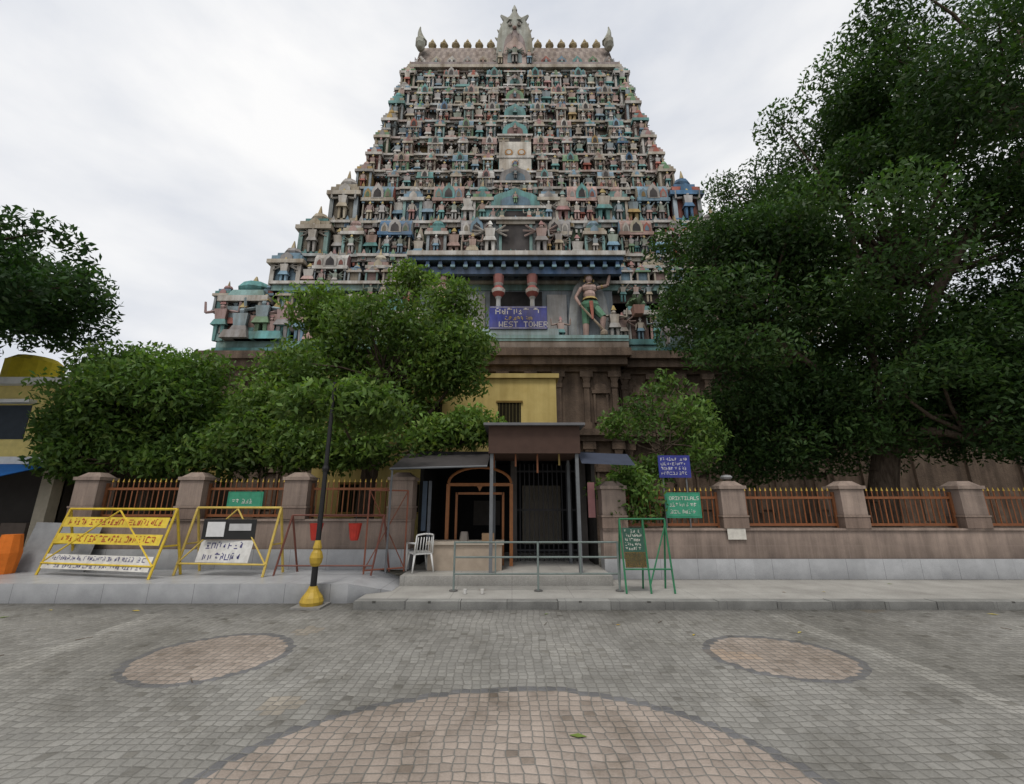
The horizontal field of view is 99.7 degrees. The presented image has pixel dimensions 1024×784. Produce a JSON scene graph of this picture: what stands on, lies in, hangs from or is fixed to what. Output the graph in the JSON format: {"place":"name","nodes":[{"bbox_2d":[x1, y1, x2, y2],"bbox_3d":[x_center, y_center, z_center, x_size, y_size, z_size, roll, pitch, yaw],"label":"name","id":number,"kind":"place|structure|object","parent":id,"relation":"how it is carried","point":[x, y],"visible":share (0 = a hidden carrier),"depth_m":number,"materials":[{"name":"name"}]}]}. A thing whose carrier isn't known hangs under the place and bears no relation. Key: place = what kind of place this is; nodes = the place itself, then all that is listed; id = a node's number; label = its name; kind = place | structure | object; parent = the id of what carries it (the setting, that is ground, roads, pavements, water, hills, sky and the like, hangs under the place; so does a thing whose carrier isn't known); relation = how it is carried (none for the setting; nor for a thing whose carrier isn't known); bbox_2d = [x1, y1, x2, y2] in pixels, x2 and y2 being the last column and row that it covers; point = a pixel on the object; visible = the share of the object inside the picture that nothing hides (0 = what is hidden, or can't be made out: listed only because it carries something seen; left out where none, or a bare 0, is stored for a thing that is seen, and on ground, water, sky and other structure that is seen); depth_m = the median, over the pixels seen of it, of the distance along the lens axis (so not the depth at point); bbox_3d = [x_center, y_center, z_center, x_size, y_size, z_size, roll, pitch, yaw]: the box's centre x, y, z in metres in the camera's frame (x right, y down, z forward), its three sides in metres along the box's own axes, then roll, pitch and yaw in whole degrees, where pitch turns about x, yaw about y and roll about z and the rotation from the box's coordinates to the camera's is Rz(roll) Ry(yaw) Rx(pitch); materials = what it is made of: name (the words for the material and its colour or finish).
{"place":"outdoors","nodes":[
{"label":"outdoors","id":0,"kind":"place"},
{"bbox_2d":[0,204,124,356],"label":"tree","id":1,"kind":"object","parent":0,"point":[30,314],"depth_m":11.87,"materials":[{"name":"green plant"}]},
{"bbox_2d":[0,354,227,548],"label":"shop house","id":2,"kind":"structure","parent":0,"point":[28,501],"depth_m":12.49,"materials":[{"name":"paint"}]},
{"bbox_2d":[311,373,558,557],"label":"yellow building","id":3,"kind":"structure","parent":0,"point":[520,397],"depth_m":16.96,"materials":[{"name":"paint"}]},
{"bbox_2d":[0,543,1023,783],"bbox_3d":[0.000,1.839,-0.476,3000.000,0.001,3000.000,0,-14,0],"label":"ground","id":4,"kind":"structure","parent":0,"point":[327,694],"depth_m":4.42,"materials":[{"name":"grey stone"}]},
{"bbox_2d":[18,339,272,513],"bbox_3d":[-10.695,1.788,13.048,6.229,7.138,5.501,11,-18,-35],"label":"tree","id":5,"kind":"object","parent":4,"relation":"on","point":[66,434],"depth_m":11.93,"materials":[{"name":"green plant"}]},
{"bbox_2d":[0,570,399,603],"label":"platform","id":6,"kind":"structure","parent":4,"relation":"on","point":[211,587],"depth_m":8.57,"materials":[{"name":"concrete"}]},
{"bbox_2d":[34,508,181,579],"bbox_3d":[-9.050,3.398,9.863,3.153,1.453,0.773,-3,-15,12],"label":"barricade","id":7,"kind":"object","parent":6,"relation":"on","point":[100,562],"visible":0.99,"depth_m":9.66,"materials":[{"name":"paint"}]},
{"bbox_2d":[0,519,256,574],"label":"boards","id":8,"kind":"object","parent":6,"relation":"on","point":[15,556],"visible":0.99,"depth_m":10.06,"materials":[{"name":"paint"}]},
{"bbox_2d":[172,506,283,576],"bbox_3d":[-6.400,3.409,9.964,2.151,1.483,0.774,-2,-15,6],"label":"barricade","id":9,"kind":"object","parent":6,"relation":"on","point":[226,552],"visible":0.98,"depth_m":9.69,"materials":[{"name":"paint"}]},
{"bbox_2d":[91,548,413,569],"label":"plinth wall","id":10,"kind":"structure","parent":6,"relation":"on","point":[167,559],"depth_m":10.49,"materials":[{"name":"stone"}]},
{"bbox_2d":[66,472,418,548],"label":"boundary wall","id":11,"kind":"structure","parent":10,"relation":"on","point":[89,490],"depth_m":10.73,"materials":[{"name":"stone"}]},
{"bbox_2d":[100,479,388,518],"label":"railing wall","id":12,"kind":"structure","parent":11,"relation":"on","point":[108,488],"depth_m":11.07,"materials":[{"name":"metal"}]},
{"bbox_2d":[272,489,408,575],"bbox_3d":[-3.911,3.237,10.085,2.756,1.872,0.691,0,-14,0],"label":"fire bucket rack","id":13,"kind":"object","parent":6,"relation":"on","point":[354,530],"visible":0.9,"depth_m":10.00,"materials":[{"name":"metal"}]},
{"bbox_2d":[289,382,336,609],"bbox_3d":[-3.840,1.944,8.814,0.560,4.450,0.560,0,-14,0],"label":"street lamp post","id":14,"kind":"object","parent":4,"relation":"on","point":[312,598],"visible":1,"depth_m":8.44,"materials":[{"name":"metal"}]},
{"bbox_2d":[173,257,506,517],"bbox_3d":[-4.820,0.076,13.015,9.939,10.432,7.956,0,-14,0],"label":"neem tree","id":15,"kind":"object","parent":4,"relation":"on","point":[274,413],"depth_m":12.78,"materials":[{"name":"green plant"}]},
{"bbox_2d":[0,583,1011,736],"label":"ground litter","id":16,"kind":"object","parent":4,"relation":"on","point":[578,735],"visible":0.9,"depth_m":5.56,"materials":[{"name":"paint"}]},
{"bbox_2d":[416,452,598,570],"bbox_3d":[-0.125,3.382,12.759,4.850,2.960,4.200,0,-14,0],"label":"entrance","id":17,"kind":"object","parent":4,"relation":"on","point":[540,508],"visible":0.81,"depth_m":14.36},
{"bbox_2d":[445,467,512,565],"bbox_3d":[-0.870,3.280,11.554,1.790,2.555,0.205,0,-14,0],"label":"arched door frame","id":18,"kind":"object","parent":17,"relation":"on","point":[478,485],"visible":0.86,"depth_m":11.62,"materials":[{"name":"paint"}]},
{"bbox_2d":[384,422,634,572],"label":"entrance shed","id":19,"kind":"structure","parent":4,"relation":"on","point":[535,441],"depth_m":10.71,"materials":[{"name":"metal"}]},
{"bbox_2d":[204,5,819,349],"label":"temple tower","id":20,"kind":"structure","parent":4,"relation":"on","point":[538,195],"depth_m":31.16,"materials":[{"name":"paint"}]},
{"bbox_2d":[194,347,839,540],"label":"temple base wall","id":21,"kind":"structure","parent":4,"relation":"on","point":[593,383],"depth_m":24.23,"materials":[{"name":"brown stone"}]},
{"bbox_2d":[583,368,733,527],"bbox_3d":[4.199,2.164,12.214,4.445,6.003,3.220,0,-14,0],"label":"tree","id":22,"kind":"object","parent":4,"relation":"on","point":[640,476],"depth_m":12.06,"materials":[{"name":"green plant"}]},
{"bbox_2d":[353,598,1023,609],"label":"kerb","id":23,"kind":"structure","parent":4,"relation":"on","point":[664,604],"depth_m":8.02,"materials":[{"name":"concrete"}]},
{"bbox_2d":[643,0,1023,526],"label":"tree","id":24,"kind":"object","parent":4,"relation":"on","point":[962,355],"depth_m":12.98,"materials":[{"name":"green plant"}]},
{"bbox_2d":[838,447,1023,526],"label":"wall","id":25,"kind":"structure","parent":4,"relation":"on","point":[991,474],"depth_m":26.06,"materials":[{"name":"stone"}]},
{"bbox_2d":[0,0,1023,398],"label":"sky","id":26,"kind":"structure","parent":0,"point":[187,141],"materials":[{"name":"white"}]},
{"bbox_2d":[360,575,1023,598],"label":"pavement","id":27,"kind":"structure","parent":0,"point":[861,588],"depth_m":9.07,"materials":[{"name":"grey concrete"}]},
{"bbox_2d":[399,552,612,585],"bbox_3d":[-0.125,4.974,12.322,4.750,0.340,5.650,0,-14,0],"label":"entrance step","id":28,"kind":"object","parent":27,"relation":"on","point":[421,575],"visible":0.64,"depth_m":9.63,"materials":[{"name":"grey concrete"}]},
{"bbox_2d":[405,533,433,573],"bbox_3d":[-2.177,3.826,10.332,0.590,0.892,0.623,8,-17,-29],"label":"plastic chair","id":29,"kind":"object","parent":28,"relation":"on","point":[415,552],"visible":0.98,"depth_m":10.23,"materials":[{"name":"white plastic"}]},
{"bbox_2d":[449,541,623,593],"bbox_3d":[0.515,3.639,9.000,3.641,0.980,0.430,0,-14,0],"label":"tube barrier","id":30,"kind":"object","parent":27,"relation":"on","point":[453,589],"visible":1,"depth_m":9.16,"materials":[{"name":"metal"}]},
{"bbox_2d":[618,518,675,593],"bbox_3d":[2.810,3.443,9.191,1.015,1.463,0.619,0,-14,0],"label":"sign stand","id":31,"kind":"object","parent":27,"relation":"on","point":[635,548],"visible":0.98,"depth_m":9.10,"materials":[{"name":"paint"}]},
{"bbox_2d":[601,558,1023,578],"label":"plinth wall","id":32,"kind":"structure","parent":27,"relation":"on","point":[848,568],"depth_m":10.43,"materials":[{"name":"concrete"}]},
{"bbox_2d":[596,481,1023,558],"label":"boundary wall","id":33,"kind":"structure","parent":32,"relation":"on","point":[976,534],"depth_m":10.64,"materials":[{"name":"stone"}]},
{"bbox_2d":[626,487,1023,527],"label":"railing wall","id":34,"kind":"structure","parent":33,"relation":"on","point":[888,497],"depth_m":11.00,"materials":[{"name":"metal"}]},
{"bbox_2d":[226,455,746,539],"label":"signs","id":35,"kind":"object","parent":34,"relation":"attached to","point":[687,504],"depth_m":11.01,"materials":[{"name":"metal"}]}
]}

